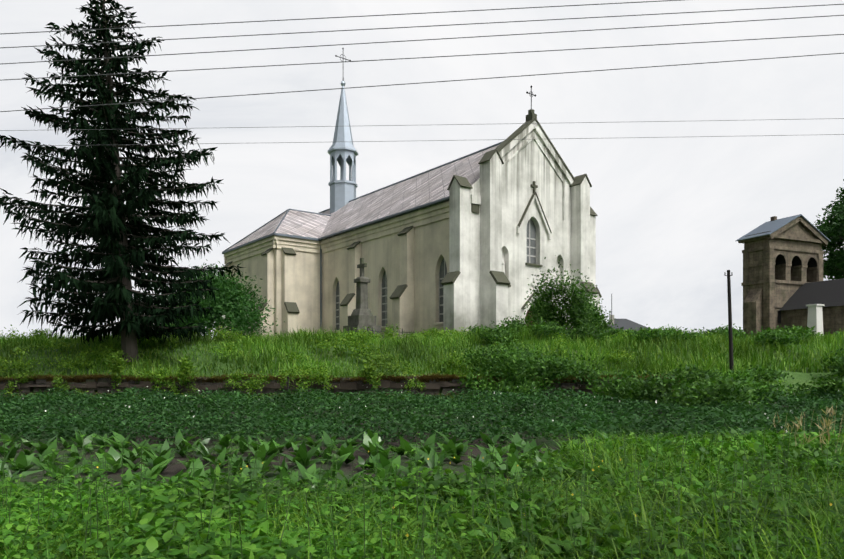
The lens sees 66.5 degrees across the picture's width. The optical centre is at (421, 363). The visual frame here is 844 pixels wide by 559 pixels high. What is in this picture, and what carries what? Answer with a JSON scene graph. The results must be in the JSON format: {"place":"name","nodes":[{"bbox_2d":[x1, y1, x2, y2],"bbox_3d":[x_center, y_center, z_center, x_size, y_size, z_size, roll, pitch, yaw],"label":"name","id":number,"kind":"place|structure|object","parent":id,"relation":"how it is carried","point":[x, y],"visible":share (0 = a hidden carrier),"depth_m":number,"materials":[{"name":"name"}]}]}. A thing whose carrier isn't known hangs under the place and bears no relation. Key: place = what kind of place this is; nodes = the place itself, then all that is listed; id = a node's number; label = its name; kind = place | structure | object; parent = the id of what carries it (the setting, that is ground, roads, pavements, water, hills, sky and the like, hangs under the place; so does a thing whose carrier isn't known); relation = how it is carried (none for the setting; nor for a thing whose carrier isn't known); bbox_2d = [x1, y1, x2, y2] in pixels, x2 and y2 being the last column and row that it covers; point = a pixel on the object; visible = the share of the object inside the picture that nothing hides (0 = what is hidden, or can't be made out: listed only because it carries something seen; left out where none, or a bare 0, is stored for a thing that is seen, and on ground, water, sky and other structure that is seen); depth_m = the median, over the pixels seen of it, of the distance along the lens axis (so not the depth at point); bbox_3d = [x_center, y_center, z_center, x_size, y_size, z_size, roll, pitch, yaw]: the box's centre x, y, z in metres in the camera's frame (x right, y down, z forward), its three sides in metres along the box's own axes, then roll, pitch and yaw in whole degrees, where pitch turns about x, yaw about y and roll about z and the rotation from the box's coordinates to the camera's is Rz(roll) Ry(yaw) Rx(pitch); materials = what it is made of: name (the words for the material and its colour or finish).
{"place":"outdoors","nodes":[
{"label":"outdoors","id":0,"kind":"place"},
{"bbox_2d":[0,457,843,558],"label":"grass","id":1,"kind":"structure","parent":0,"point":[810,524],"depth_m":5.26,"materials":[{"name":"green plant"}]},
{"bbox_2d":[0,343,843,501],"bbox_3d":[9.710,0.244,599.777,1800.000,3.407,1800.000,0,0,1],"label":"terrain","id":2,"kind":"structure","parent":0,"point":[173,469],"depth_m":16.61,"materials":[{"name":"green plant"}]},
{"bbox_2d":[0,0,246,361],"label":"spruce tree","id":3,"kind":"object","parent":2,"relation":"on","point":[102,309],"depth_m":27.33,"materials":[{"name":"green plant"}]},
{"bbox_2d":[157,259,284,339],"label":"elder bush","id":4,"kind":"object","parent":2,"relation":"on","point":[236,306],"visible":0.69,"depth_m":41.74,"materials":[{"name":"green plant"}]},
{"bbox_2d":[287,376,288,393],"bbox_3d":[-4.996,0.959,23.941,0.086,0.922,0.070,0,0,1],"label":"field stake","id":5,"kind":"object","parent":2,"relation":"on","point":[287,383],"visible":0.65,"depth_m":23.92,"materials":[{"name":"brown wood"}]},
{"bbox_2d":[0,376,656,401],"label":"dry stone wall","id":6,"kind":"structure","parent":2,"relation":"on","point":[101,389],"depth_m":25.15,"materials":[{"name":"grey stone"}]},
{"bbox_2d":[0,428,664,499],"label":"beet plants","id":7,"kind":"object","parent":2,"relation":"on","point":[452,447],"visible":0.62,"depth_m":11.35,"materials":[{"name":"green plant"}]},
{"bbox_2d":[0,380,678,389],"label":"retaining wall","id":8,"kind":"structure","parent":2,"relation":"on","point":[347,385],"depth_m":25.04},
{"bbox_2d":[0,372,690,399],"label":"dead grass fringe","id":9,"kind":"object","parent":2,"relation":"on","point":[421,378],"visible":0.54,"depth_m":25.24,"materials":[{"name":"plant"}]},
{"bbox_2d":[343,258,384,337],"bbox_3d":[-3.601,-3.591,38.628,2.100,5.420,2.100,0,0,-37],"label":"stone cross","id":10,"kind":"object","parent":2,"relation":"on","point":[361,316],"visible":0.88,"depth_m":38.35,"materials":[{"name":"grey stone"}]},
{"bbox_2d":[307,327,429,337],"bbox_3d":[-2.587,-1.406,39.278,6.260,1.050,7.060,0,0,-37],"label":"monument fence","id":11,"kind":"object","parent":2,"relation":"on","point":[381,331],"visible":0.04,"depth_m":35.98,"materials":[{"name":"grey metal"}]},
{"bbox_2d":[219,109,601,337],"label":"church","id":12,"kind":"structure","parent":2,"relation":"on","point":[495,234],"depth_m":41.62,"materials":[{"name":"beige paint"}]},
{"bbox_2d":[222,141,502,326],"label":"church roof","id":13,"kind":"structure","parent":12,"relation":"attached to","point":[423,190],"depth_m":49.89,"materials":[{"name":"grey metal"}]},
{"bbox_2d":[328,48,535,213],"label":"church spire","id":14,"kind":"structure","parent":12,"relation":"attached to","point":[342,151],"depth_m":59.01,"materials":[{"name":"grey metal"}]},
{"bbox_2d":[0,426,843,558],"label":"tall weed","id":15,"kind":"object","parent":2,"relation":"on","point":[111,543],"depth_m":5.23,"materials":[{"name":"green plant"}]},
{"bbox_2d":[0,382,843,449],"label":"potato plants","id":16,"kind":"object","parent":2,"relation":"on","point":[295,424],"visible":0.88,"depth_m":17.75,"materials":[{"name":"green plant"}]},
{"bbox_2d":[0,463,843,558],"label":"broad leaves","id":17,"kind":"object","parent":2,"relation":"on","point":[163,517],"visible":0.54,"depth_m":5.52,"materials":[{"name":"green plant"}]},
{"bbox_2d":[29,451,831,551],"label":"yellow flowers","id":18,"kind":"object","parent":17,"relation":"on","point":[572,494],"visible":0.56,"depth_m":6.81,"materials":[{"name":"yellow plant"}]},
{"bbox_2d":[0,325,843,402],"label":"bank grass","id":19,"kind":"structure","parent":2,"relation":"on","point":[744,354],"depth_m":28.37,"materials":[{"name":"green plant"}]},
{"bbox_2d":[0,322,843,394],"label":"bank weed clumps","id":20,"kind":"object","parent":2,"relation":"on","point":[370,372],"visible":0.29,"depth_m":26.66,"materials":[{"name":"green plant"}]},
{"bbox_2d":[23,385,838,431],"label":"potato flowers","id":21,"kind":"object","parent":2,"relation":"on","point":[494,392],"visible":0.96,"depth_m":18.12,"materials":[{"name":"white plant"}]},
{"bbox_2d":[606,294,650,331],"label":"distant house","id":22,"kind":"structure","parent":2,"relation":"on","point":[626,323],"depth_m":82.43,"materials":[{"name":"grey"}]},
{"bbox_2d":[455,255,843,412],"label":"bushes","id":23,"kind":"object","parent":2,"relation":"on","point":[582,314],"visible":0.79,"depth_m":24.81,"materials":[{"name":"green plant"}]},
{"bbox_2d":[806,304,823,335],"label":"white gate pillar","id":24,"kind":"object","parent":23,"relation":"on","point":[815,315],"visible":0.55,"depth_m":42.84,"materials":[{"name":"white paint"}]},
{"bbox_2d":[505,428,843,499],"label":"margin weed leaves","id":25,"kind":"object","parent":2,"relation":"on","point":[571,464],"visible":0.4,"depth_m":9.28,"materials":[{"name":"green plant"}]},
{"bbox_2d":[724,270,733,369],"bbox_3d":[12.506,-1.131,26.152,0.410,5.304,0.170,0,0,1],"label":"utility pole","id":26,"kind":"object","parent":2,"relation":"on","point":[731,360],"visible":0.88,"depth_m":26.10,"materials":[{"name":"brown wood"}]},
{"bbox_2d":[736,214,843,335],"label":"belfry","id":27,"kind":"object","parent":2,"relation":"on","point":[783,284],"visible":0.96,"depth_m":46.86,"materials":[{"name":"stone"}]},
{"bbox_2d":[783,406,843,467],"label":"dry grass stalks","id":28,"kind":"object","parent":2,"relation":"on","point":[819,431],"visible":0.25,"depth_m":9.69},
{"bbox_2d":[0,0,843,145],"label":"overhead wires","id":29,"kind":"object","parent":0,"point":[412,58],"visible":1,"depth_m":11.86,"materials":[{"name":"grey metal"}]},
{"bbox_2d":[0,0,843,338],"label":"sky","id":30,"kind":"structure","parent":0,"point":[672,209],"materials":[{"name":"white"}]},
{"bbox_2d":[526,424,843,498],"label":"margin grass","id":31,"kind":"structure","parent":0,"point":[604,458],"depth_m":9.18,"materials":[{"name":"green plant"}]},
{"bbox_2d":[773,406,836,442],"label":"dry weeds","id":32,"kind":"object","parent":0,"point":[824,421],"visible":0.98,"depth_m":9.60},
{"bbox_2d":[813,179,843,279],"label":"tree","id":33,"kind":"object","parent":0,"point":[832,230],"depth_m":58.13,"materials":[{"name":"green plant"}]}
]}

